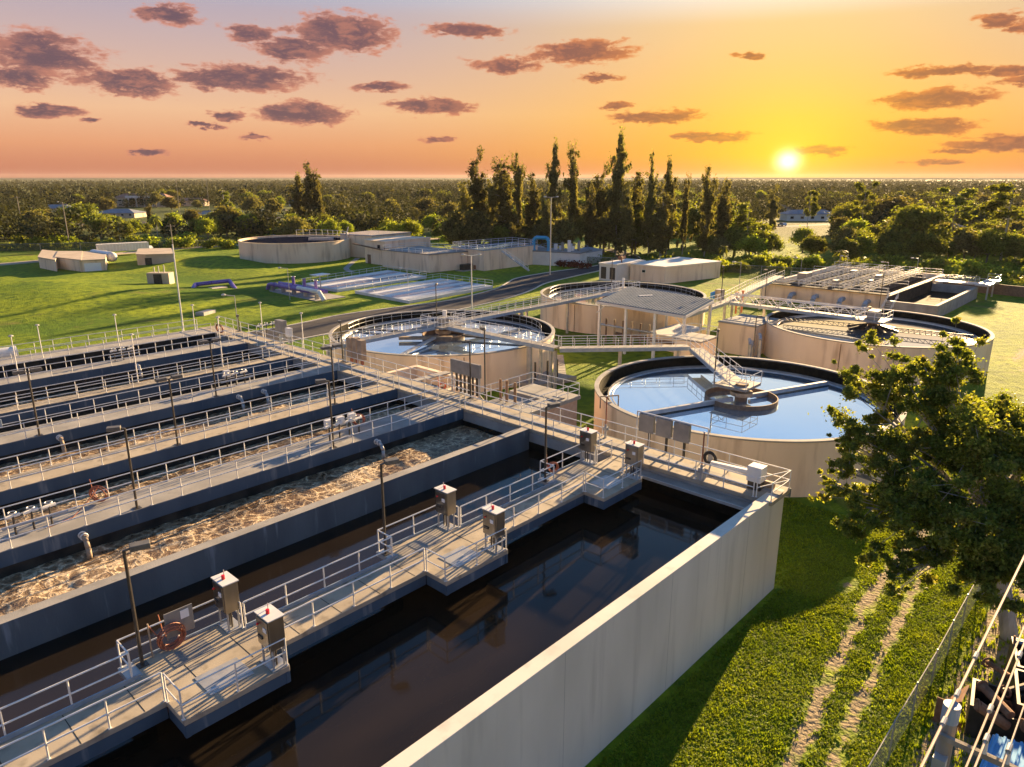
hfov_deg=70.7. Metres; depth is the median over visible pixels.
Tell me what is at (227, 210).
tree
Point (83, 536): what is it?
drop pipe
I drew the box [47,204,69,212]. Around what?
house
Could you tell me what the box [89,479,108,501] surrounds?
hose coil
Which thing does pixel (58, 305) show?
ground
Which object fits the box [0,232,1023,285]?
undergrowth
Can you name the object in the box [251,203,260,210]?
tree
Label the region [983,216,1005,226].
broadleaf tree
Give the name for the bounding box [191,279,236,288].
buried pipe
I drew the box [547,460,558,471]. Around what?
hose coil
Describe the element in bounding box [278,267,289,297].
street lamp
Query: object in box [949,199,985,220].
broadleaf tree
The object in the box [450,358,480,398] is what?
electrical panel
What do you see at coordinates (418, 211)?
tree
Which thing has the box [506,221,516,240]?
bushy tree
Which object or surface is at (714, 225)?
bushy tree
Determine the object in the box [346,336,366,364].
control cabinet
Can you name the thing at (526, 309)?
footbridge
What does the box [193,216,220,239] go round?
broadleaf tree
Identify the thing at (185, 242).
shrub
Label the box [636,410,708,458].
electrical panel
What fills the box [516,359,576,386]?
concrete pad
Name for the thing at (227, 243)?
shrub
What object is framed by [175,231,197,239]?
shrub
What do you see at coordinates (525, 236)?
bushy tree
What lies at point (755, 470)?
gate actuator
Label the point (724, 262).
shrub
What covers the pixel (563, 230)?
bushy tree
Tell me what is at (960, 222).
broadleaf tree
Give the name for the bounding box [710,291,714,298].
chemical tank
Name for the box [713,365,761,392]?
service platform
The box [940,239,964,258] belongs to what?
broadleaf tree
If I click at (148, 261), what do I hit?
doorway
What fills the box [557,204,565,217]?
bushy tree
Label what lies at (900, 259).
shrub
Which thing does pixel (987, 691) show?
scrap pipe
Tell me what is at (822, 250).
broadleaf tree
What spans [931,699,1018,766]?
utility pole
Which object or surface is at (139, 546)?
street lamp
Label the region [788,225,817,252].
broadleaf tree
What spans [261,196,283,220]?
tree
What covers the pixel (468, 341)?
street lamp
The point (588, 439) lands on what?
control cabinet
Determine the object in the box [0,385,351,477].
aerated water
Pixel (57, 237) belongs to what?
shrub
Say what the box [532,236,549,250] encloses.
pipe arch
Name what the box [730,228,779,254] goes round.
broadleaf tree
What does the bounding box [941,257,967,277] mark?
shrub
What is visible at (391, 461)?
street lamp
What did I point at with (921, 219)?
tree
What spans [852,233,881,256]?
broadleaf tree
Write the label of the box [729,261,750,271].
shrub
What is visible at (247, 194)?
tree
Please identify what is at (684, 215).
tall tree
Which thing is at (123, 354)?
valve rig
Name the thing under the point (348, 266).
path
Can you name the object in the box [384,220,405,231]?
broadleaf tree
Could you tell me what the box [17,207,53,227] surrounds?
tree
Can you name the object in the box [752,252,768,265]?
shrub
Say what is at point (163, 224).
broadleaf tree
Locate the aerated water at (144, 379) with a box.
[0,358,251,408]
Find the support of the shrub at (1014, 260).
on the ground at (58, 305)
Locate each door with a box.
[84,263,101,271]
[153,274,162,283]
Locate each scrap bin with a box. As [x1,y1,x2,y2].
[964,678,1023,742]
[1004,636,1023,686]
[1010,668,1023,718]
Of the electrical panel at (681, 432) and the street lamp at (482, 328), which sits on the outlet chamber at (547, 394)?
the street lamp at (482, 328)
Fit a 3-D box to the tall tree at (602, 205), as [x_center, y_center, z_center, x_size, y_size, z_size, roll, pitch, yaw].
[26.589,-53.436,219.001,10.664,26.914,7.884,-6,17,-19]
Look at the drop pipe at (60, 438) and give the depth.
47.37 m
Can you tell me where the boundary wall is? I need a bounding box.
[943,279,1023,296]
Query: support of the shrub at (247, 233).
on the ground at (58, 305)
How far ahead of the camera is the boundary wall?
141.04 m
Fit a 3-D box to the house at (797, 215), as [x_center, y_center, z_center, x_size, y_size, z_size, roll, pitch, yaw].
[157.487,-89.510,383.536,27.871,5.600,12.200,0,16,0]
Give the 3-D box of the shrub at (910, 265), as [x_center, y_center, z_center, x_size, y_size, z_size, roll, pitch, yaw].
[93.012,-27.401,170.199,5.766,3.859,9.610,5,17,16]
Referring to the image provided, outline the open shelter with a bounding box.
[596,286,713,357]
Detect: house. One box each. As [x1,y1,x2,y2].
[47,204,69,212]
[97,209,146,217]
[113,193,170,206]
[174,198,209,205]
[199,211,213,215]
[532,247,592,266]
[779,210,830,220]
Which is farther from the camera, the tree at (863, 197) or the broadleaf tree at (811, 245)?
the tree at (863, 197)
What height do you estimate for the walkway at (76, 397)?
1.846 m
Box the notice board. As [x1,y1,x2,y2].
[163,603,194,639]
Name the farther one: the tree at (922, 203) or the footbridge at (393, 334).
the tree at (922, 203)
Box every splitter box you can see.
[646,323,706,351]
[673,323,717,355]
[717,314,783,355]
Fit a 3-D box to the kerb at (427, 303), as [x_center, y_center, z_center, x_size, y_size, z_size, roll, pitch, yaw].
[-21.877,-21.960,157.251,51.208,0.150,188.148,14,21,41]
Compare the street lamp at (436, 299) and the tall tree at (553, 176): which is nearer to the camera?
the street lamp at (436, 299)
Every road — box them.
[0,238,440,265]
[252,249,638,341]
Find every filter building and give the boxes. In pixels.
[340,230,410,257]
[363,236,430,264]
[381,246,467,272]
[451,241,538,270]
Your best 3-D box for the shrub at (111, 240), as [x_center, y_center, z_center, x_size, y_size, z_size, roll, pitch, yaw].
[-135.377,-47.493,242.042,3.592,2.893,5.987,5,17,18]
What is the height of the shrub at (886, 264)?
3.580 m
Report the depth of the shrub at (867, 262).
170.56 m
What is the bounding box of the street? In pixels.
[776,223,829,227]
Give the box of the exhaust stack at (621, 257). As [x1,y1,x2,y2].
[618,254,625,261]
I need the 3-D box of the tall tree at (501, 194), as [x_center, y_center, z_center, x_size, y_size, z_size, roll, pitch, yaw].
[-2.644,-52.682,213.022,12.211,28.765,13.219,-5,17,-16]
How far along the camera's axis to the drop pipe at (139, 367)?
65.45 m
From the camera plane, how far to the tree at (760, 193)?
594.30 m
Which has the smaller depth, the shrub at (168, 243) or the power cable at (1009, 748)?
the power cable at (1009, 748)
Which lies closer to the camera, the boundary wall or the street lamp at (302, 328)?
the street lamp at (302, 328)
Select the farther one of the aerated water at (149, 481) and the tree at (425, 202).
the tree at (425, 202)
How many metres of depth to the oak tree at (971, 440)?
34.94 m
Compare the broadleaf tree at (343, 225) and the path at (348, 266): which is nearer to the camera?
the path at (348, 266)
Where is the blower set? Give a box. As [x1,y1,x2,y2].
[540,240,587,251]
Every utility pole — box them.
[57,201,68,240]
[172,244,183,329]
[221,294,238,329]
[461,254,480,308]
[544,196,558,274]
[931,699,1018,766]
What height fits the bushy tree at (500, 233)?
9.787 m
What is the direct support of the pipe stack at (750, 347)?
on the ground at (58, 305)
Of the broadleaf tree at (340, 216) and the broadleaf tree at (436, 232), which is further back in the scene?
the broadleaf tree at (340, 216)
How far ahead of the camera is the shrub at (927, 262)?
168.28 m
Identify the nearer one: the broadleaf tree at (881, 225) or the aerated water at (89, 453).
the aerated water at (89, 453)
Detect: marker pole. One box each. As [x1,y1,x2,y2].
[603,395,608,437]
[698,431,704,479]
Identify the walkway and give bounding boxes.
[0,319,214,368]
[0,329,247,393]
[0,344,292,423]
[0,354,337,455]
[0,371,397,504]
[0,388,463,567]
[200,316,791,509]
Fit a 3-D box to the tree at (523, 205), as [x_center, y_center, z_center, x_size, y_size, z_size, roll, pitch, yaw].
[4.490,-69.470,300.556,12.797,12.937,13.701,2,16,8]
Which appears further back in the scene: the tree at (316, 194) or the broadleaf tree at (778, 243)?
the tree at (316, 194)
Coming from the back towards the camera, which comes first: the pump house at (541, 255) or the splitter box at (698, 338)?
the pump house at (541, 255)
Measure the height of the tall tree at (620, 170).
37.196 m
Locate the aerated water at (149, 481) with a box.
[0,404,410,527]
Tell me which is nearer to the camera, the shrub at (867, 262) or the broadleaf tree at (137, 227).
the shrub at (867, 262)
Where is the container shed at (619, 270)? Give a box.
[599,259,645,279]
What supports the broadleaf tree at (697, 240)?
on the ground at (58, 305)
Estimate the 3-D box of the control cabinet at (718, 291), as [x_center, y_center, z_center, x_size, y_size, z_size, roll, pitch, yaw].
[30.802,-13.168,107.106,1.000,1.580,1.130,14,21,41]
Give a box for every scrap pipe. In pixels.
[973,698,1010,729]
[976,680,1014,718]
[982,657,1012,678]
[1000,683,1023,697]
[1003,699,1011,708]
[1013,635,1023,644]
[1019,718,1023,731]
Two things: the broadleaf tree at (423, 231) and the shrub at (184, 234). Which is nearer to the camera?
the shrub at (184, 234)
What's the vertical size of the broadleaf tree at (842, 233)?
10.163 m
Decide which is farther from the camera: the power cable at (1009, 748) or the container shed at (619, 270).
the container shed at (619, 270)
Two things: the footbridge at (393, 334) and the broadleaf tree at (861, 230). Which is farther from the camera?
the broadleaf tree at (861, 230)
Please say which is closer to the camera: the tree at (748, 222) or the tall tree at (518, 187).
the tree at (748, 222)
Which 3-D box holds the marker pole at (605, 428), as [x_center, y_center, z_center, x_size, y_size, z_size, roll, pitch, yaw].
[6.044,2.641,46.482,0.280,3.960,0.280,14,21,41]
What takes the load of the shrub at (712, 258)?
on the ground at (58, 305)
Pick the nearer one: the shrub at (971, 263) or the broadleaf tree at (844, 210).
the shrub at (971, 263)
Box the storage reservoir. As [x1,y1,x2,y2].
[238,227,350,263]
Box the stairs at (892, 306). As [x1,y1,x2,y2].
[880,291,898,309]
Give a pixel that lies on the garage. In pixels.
(595, 252)
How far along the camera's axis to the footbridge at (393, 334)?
81.73 m
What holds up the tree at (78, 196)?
on the ground at (58, 305)
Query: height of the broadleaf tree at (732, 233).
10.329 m
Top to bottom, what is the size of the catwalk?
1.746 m
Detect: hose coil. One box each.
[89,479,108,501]
[157,615,185,650]
[215,323,223,332]
[351,409,364,424]
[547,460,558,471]
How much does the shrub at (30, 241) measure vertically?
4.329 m
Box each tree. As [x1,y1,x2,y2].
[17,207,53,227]
[53,202,101,226]
[60,218,79,236]
[71,193,84,202]
[81,211,118,238]
[95,197,116,210]
[111,216,124,238]
[114,220,135,237]
[127,218,146,234]
[139,222,153,234]
[144,204,152,221]
[146,192,164,207]
[147,214,160,230]
[148,215,162,235]
[157,195,182,212]
[158,220,177,229]
[161,214,175,230]
[164,211,186,230]
[166,189,178,197]
[181,207,201,221]
[185,217,204,236]
[190,200,202,207]
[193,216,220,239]
[200,214,226,235]
[207,203,241,235]
[214,200,230,212]
[221,191,234,207]
[234,213,260,229]
[237,196,266,210]
[239,189,258,199]
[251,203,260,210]
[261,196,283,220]
[273,215,315,234]
[275,196,285,207]
[282,211,308,233]
[286,170,307,216]
[299,160,317,217]
[308,167,325,217]
[308,215,321,232]
[314,223,323,234]
[318,212,332,223]
[320,194,334,205]
[320,216,342,234]
[332,200,351,214]
[334,214,351,224]
[338,219,353,232]
[360,192,375,199]
[376,217,400,230]
[381,197,402,215]
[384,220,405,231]
[399,218,421,235]
[404,207,424,219]
[414,196,438,212]
[414,220,425,234]
[416,188,431,194]
[421,213,441,233]
[430,227,441,240]
[435,201,457,217]
[439,207,466,245]
[445,207,496,244]
[457,179,471,244]
[463,145,491,243]
[482,222,516,242]
[485,172,497,224]
[486,154,524,241]
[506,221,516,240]
[511,152,526,241]
[511,203,527,223]
[517,170,542,245]
[520,216,541,239]
[523,215,554,245]
[528,224,540,245]
[537,183,552,247]
[544,137,563,247]
[547,216,581,247]
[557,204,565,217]
[563,140,582,243]
[577,196,585,208]
[578,208,585,236]
[581,181,595,246]
[582,214,619,254]
[584,184,600,246]
[590,162,612,248]
[603,123,631,253]
[612,182,643,253]
[614,205,645,253]
[618,206,653,254]
[623,168,649,252]
[640,151,658,255]
[644,208,683,254]
[645,182,675,258]
[654,154,679,254]
[667,208,692,249]
[675,199,693,210]
[676,171,692,253]
[681,200,716,246]
[694,234,713,253]
[695,164,718,256]
[706,237,732,254]
[706,239,728,256]
[710,208,747,249]
[713,177,732,252]
[716,245,728,259]
[719,223,747,256]
[729,197,740,211]
[729,201,750,255]
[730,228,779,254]
[731,232,772,254]
[733,201,759,253]
[744,219,773,254]
[746,229,774,255]
[754,231,790,253]
[755,189,767,200]
[764,185,781,230]
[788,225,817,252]
[797,234,827,254]
[800,233,827,255]
[803,189,820,225]
[807,316,1023,640]
[825,223,857,252]
[826,202,870,225]
[826,214,850,238]
[832,201,851,211]
[832,236,862,259]
[832,250,847,263]
[835,243,865,258]
[839,216,876,231]
[850,181,880,220]
[850,197,879,216]
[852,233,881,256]
[855,227,874,235]
[856,229,879,257]
[863,201,891,223]
[864,194,927,224]
[867,224,885,236]
[873,229,904,250]
[875,237,893,255]
[879,217,893,226]
[884,199,958,254]
[906,231,944,255]
[913,201,929,207]
[913,231,953,255]
[918,191,936,197]
[935,186,977,254]
[935,221,960,236]
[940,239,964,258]
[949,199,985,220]
[949,206,973,226]
[949,227,984,260]
[953,224,979,234]
[959,202,986,226]
[965,226,1020,262]
[971,219,998,231]
[974,181,1023,259]
[976,194,992,202]
[980,204,996,220]
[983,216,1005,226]
[985,222,1015,255]
[998,230,1023,257]
[1003,246,1023,257]
[1008,220,1023,231]
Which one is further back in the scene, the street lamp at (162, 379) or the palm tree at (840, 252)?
the palm tree at (840, 252)
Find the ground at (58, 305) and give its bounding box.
[0,179,1023,766]
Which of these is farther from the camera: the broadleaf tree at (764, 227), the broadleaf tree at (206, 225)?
the broadleaf tree at (206, 225)
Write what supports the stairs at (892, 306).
on the ground at (58, 305)
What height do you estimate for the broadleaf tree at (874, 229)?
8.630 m
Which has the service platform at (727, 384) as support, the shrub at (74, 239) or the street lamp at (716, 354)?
the street lamp at (716, 354)
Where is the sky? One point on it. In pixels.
(90, 89)
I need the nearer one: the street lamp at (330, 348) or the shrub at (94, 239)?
the street lamp at (330, 348)
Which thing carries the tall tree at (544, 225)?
on the ground at (58, 305)
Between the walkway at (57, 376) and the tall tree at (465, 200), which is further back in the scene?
the tall tree at (465, 200)
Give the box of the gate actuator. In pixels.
[706,460,775,490]
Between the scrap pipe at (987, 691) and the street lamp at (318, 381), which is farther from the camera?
the street lamp at (318, 381)
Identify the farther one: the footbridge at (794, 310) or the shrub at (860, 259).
the shrub at (860, 259)
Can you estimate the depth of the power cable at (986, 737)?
15.02 m
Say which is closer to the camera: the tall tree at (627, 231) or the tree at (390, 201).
the tall tree at (627, 231)
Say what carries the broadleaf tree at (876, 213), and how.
on the ground at (58, 305)
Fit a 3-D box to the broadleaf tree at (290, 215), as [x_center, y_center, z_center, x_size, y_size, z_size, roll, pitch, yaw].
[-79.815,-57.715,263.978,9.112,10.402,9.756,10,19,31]
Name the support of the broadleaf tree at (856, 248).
on the ground at (58, 305)
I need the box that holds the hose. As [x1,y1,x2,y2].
[45,486,98,528]
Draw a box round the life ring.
[703,451,716,463]
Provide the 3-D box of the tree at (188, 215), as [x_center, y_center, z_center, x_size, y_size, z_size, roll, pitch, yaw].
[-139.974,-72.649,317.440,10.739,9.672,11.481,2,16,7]
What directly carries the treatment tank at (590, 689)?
on the ground at (58, 305)
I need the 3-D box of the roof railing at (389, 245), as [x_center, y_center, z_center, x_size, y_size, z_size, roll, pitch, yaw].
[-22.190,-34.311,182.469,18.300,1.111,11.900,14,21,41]
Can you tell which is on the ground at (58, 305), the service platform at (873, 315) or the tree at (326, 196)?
the tree at (326, 196)
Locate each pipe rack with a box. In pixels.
[352,243,384,249]
[601,318,673,344]
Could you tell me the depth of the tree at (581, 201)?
363.43 m
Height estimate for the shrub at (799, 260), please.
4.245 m
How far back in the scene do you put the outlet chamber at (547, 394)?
59.15 m
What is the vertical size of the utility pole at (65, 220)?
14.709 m
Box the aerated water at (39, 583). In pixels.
[0,425,495,615]
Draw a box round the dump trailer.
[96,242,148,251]
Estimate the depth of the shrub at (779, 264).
169.43 m
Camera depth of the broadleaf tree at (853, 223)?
224.90 m
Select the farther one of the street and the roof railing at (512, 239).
the street
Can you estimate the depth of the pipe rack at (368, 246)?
189.55 m
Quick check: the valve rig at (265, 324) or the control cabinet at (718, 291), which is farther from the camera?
the control cabinet at (718, 291)
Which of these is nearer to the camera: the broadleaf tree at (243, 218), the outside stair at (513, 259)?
the outside stair at (513, 259)
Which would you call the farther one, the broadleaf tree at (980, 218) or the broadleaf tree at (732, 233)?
the broadleaf tree at (980, 218)
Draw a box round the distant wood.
[0,178,1023,242]
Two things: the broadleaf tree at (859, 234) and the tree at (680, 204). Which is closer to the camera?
the broadleaf tree at (859, 234)
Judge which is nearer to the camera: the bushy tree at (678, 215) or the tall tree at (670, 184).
the tall tree at (670, 184)
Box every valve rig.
[2,501,67,534]
[108,346,139,360]
[221,369,252,386]
[257,322,274,334]
[322,412,368,440]
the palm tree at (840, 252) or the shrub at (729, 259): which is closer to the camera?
the palm tree at (840, 252)
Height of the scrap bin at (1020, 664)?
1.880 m
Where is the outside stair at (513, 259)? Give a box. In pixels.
[501,247,529,270]
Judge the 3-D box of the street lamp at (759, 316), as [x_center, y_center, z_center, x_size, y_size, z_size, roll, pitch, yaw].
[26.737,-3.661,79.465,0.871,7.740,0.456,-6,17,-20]
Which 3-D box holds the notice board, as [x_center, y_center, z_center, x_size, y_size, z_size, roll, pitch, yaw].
[-11.946,8.545,25.945,0.055,1.000,1.000,14,21,41]
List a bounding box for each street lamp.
[8,335,19,381]
[12,367,42,435]
[35,324,43,357]
[106,425,141,509]
[113,314,119,345]
[122,539,150,668]
[129,333,138,382]
[154,374,182,445]
[198,338,220,396]
[215,316,223,366]
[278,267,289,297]
[299,312,303,347]
[315,378,336,448]
[320,343,341,404]
[337,320,345,361]
[380,457,399,555]
[435,283,437,321]
[465,340,472,398]
[480,327,485,399]
[542,402,559,482]
[712,329,718,382]
[720,266,724,302]
[752,315,761,356]
[763,269,767,304]
[878,271,883,307]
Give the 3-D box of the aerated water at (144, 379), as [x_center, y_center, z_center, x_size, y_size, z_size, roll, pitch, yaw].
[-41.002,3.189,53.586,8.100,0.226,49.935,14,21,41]
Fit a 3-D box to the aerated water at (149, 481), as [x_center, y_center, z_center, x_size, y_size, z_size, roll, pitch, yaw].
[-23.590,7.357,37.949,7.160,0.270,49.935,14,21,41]
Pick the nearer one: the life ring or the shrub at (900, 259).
the life ring
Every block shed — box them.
[38,250,57,270]
[54,251,82,271]
[79,250,107,271]
[136,248,174,264]
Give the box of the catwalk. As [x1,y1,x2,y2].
[0,440,641,766]
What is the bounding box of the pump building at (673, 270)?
[629,257,721,283]
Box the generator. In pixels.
[455,263,476,271]
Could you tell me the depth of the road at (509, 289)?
131.62 m
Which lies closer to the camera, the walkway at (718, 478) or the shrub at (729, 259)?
the walkway at (718, 478)
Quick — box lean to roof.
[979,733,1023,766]
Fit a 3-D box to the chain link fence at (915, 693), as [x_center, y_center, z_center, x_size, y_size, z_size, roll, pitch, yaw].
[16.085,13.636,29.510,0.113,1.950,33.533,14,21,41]
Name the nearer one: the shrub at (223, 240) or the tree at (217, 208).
the shrub at (223, 240)
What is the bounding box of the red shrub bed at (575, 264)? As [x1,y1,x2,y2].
[554,260,591,268]
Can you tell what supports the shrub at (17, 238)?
on the ground at (58, 305)
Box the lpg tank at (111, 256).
[90,249,116,261]
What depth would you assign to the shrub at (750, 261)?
180.91 m
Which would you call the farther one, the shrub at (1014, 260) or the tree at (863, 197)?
the tree at (863, 197)
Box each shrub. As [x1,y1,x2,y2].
[9,232,28,244]
[22,236,43,247]
[38,236,59,246]
[48,234,67,242]
[61,239,72,248]
[63,236,83,245]
[81,236,99,244]
[100,237,114,243]
[124,233,145,241]
[145,234,160,247]
[163,237,179,247]
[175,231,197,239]
[178,234,196,247]
[199,236,220,247]
[216,238,236,248]
[218,239,235,248]
[243,230,254,237]
[266,228,288,234]
[438,235,451,243]
[705,252,722,259]
[713,256,731,272]
[726,256,748,263]
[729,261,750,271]
[734,253,754,260]
[744,258,766,268]
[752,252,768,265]
[759,251,773,265]
[767,254,794,266]
[767,261,787,273]
[794,257,820,268]
[797,261,820,271]
[804,251,826,267]
[831,258,870,267]
[851,256,880,263]
[860,258,886,268]
[870,252,898,265]
[875,257,894,269]
[891,254,908,269]
[893,260,922,271]
[896,253,922,266]
[915,256,936,272]
[919,249,938,269]
[923,257,955,272]
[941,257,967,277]
[956,256,994,275]
[960,258,981,275]
[977,266,1012,279]
[992,256,1023,266]
[1003,260,1018,273]
[1009,265,1023,280]
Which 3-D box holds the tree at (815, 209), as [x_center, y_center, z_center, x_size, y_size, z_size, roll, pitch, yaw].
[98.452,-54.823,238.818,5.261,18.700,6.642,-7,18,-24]
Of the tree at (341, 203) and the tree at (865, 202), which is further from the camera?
the tree at (341, 203)
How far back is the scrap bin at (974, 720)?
29.53 m
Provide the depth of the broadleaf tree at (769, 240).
196.19 m
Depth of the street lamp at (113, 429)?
35.92 m
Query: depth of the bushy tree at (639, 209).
213.19 m
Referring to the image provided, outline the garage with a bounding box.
[580,247,602,262]
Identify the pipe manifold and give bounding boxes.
[266,273,344,300]
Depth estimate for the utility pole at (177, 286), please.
105.68 m
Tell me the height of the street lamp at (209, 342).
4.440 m
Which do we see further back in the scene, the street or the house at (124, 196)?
the house at (124, 196)
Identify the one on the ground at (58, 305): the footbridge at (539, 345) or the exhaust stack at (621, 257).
the footbridge at (539, 345)
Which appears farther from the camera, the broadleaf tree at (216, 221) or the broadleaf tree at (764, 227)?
the broadleaf tree at (216, 221)
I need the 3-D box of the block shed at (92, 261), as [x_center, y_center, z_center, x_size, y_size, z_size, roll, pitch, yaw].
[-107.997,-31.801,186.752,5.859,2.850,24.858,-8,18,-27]
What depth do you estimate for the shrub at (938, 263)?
166.00 m
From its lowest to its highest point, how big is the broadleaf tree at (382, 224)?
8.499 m
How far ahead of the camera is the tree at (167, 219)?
285.10 m
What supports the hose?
on the walkway at (109, 514)
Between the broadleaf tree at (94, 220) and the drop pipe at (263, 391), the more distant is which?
the broadleaf tree at (94, 220)
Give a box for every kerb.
[247,246,615,332]
[283,246,640,342]
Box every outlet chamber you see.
[387,354,477,397]
[461,372,580,425]
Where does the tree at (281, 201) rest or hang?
on the ground at (58, 305)
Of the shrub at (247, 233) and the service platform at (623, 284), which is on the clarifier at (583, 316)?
the service platform at (623, 284)
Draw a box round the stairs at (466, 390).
[454,375,483,399]
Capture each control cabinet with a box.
[211,570,241,633]
[254,603,288,672]
[274,319,286,341]
[285,327,292,343]
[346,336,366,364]
[434,482,456,531]
[481,502,505,554]
[579,425,597,464]
[623,440,644,479]
[714,289,724,300]
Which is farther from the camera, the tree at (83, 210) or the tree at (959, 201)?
the tree at (83, 210)
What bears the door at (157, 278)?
in the screen kiosk
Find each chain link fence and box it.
[0,239,234,250]
[587,256,627,264]
[724,264,814,275]
[868,584,978,766]
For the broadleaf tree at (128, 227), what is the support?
on the ground at (58, 305)
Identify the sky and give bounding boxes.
[0,0,1023,179]
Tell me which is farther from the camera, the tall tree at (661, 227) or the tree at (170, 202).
the tree at (170, 202)
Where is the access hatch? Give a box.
[195,309,215,315]
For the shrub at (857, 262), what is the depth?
168.57 m
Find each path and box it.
[343,258,359,272]
[557,355,565,373]
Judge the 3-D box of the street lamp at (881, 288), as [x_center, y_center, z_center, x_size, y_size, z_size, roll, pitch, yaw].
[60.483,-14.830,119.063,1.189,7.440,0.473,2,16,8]
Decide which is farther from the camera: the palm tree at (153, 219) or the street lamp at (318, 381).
the palm tree at (153, 219)
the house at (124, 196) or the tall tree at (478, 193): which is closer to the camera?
the tall tree at (478, 193)
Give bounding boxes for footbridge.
[323,316,437,359]
[445,316,561,388]
[447,282,622,332]
[558,334,692,365]
[688,293,730,333]
[689,338,742,379]
[717,270,784,316]
[730,293,868,319]
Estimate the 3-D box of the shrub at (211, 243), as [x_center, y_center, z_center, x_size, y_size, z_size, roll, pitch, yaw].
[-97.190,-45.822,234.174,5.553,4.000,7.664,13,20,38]
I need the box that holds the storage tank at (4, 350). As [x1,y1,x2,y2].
[0,346,18,357]
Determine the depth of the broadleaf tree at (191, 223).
261.60 m
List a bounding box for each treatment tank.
[0,335,783,766]
[762,261,944,308]
[884,274,1001,315]
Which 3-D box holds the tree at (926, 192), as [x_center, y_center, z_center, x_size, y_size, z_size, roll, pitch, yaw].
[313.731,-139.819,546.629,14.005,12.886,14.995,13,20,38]
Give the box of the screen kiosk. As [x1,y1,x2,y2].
[146,265,174,283]
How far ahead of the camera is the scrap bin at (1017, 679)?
29.88 m
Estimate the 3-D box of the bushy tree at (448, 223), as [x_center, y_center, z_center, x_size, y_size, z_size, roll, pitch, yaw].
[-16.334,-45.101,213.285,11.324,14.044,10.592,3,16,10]
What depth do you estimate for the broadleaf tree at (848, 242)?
187.84 m
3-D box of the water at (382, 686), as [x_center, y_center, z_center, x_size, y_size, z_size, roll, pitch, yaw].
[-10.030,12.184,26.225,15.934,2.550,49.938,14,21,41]
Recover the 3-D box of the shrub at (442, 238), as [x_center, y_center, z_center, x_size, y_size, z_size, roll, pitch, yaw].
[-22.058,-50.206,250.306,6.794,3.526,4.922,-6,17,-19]
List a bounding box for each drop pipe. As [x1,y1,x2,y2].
[56,435,65,452]
[78,531,92,558]
[136,364,142,377]
[236,394,244,410]
[261,389,269,404]
[374,439,384,457]
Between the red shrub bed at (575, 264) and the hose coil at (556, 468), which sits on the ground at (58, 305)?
the red shrub bed at (575, 264)
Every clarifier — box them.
[328,309,554,392]
[540,280,705,335]
[594,355,906,496]
[763,307,994,384]
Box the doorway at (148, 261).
[145,258,151,264]
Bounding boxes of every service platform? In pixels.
[421,310,464,329]
[612,278,639,289]
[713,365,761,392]
[855,306,893,324]
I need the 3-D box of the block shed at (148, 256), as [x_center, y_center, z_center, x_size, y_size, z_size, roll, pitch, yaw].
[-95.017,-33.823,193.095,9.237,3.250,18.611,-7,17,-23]
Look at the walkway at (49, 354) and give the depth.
71.31 m
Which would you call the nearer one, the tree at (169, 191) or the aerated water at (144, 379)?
the aerated water at (144, 379)
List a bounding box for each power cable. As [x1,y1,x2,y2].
[920,556,1023,766]
[965,626,1023,766]
[974,642,1023,766]
[1002,705,1023,766]
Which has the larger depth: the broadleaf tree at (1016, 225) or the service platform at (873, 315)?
the broadleaf tree at (1016, 225)
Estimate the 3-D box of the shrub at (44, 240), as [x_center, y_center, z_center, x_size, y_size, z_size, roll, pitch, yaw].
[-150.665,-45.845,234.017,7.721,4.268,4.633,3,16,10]
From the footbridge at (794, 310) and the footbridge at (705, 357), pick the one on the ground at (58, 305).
the footbridge at (794, 310)
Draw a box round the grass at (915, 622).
[595,452,1023,766]
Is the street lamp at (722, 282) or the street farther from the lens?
the street
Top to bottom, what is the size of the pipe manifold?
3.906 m
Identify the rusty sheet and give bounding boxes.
[933,685,969,730]
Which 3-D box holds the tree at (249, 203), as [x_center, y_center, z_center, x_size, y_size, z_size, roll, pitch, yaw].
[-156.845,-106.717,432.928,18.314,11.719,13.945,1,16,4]
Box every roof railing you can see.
[385,242,464,252]
[455,237,532,248]
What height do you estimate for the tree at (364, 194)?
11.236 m
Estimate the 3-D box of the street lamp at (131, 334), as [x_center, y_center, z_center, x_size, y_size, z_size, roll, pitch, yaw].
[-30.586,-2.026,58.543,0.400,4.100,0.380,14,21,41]
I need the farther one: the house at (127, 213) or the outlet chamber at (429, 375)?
the house at (127, 213)
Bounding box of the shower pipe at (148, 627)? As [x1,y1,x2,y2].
[146,624,162,657]
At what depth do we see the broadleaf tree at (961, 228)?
216.65 m
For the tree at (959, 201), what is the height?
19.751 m
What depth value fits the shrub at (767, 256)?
186.00 m
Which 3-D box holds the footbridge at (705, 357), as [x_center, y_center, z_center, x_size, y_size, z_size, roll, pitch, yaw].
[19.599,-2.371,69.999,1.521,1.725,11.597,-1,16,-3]
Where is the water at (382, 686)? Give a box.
[0,449,731,766]
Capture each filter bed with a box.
[302,265,426,291]
[354,273,492,303]
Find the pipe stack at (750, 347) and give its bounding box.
[745,333,769,358]

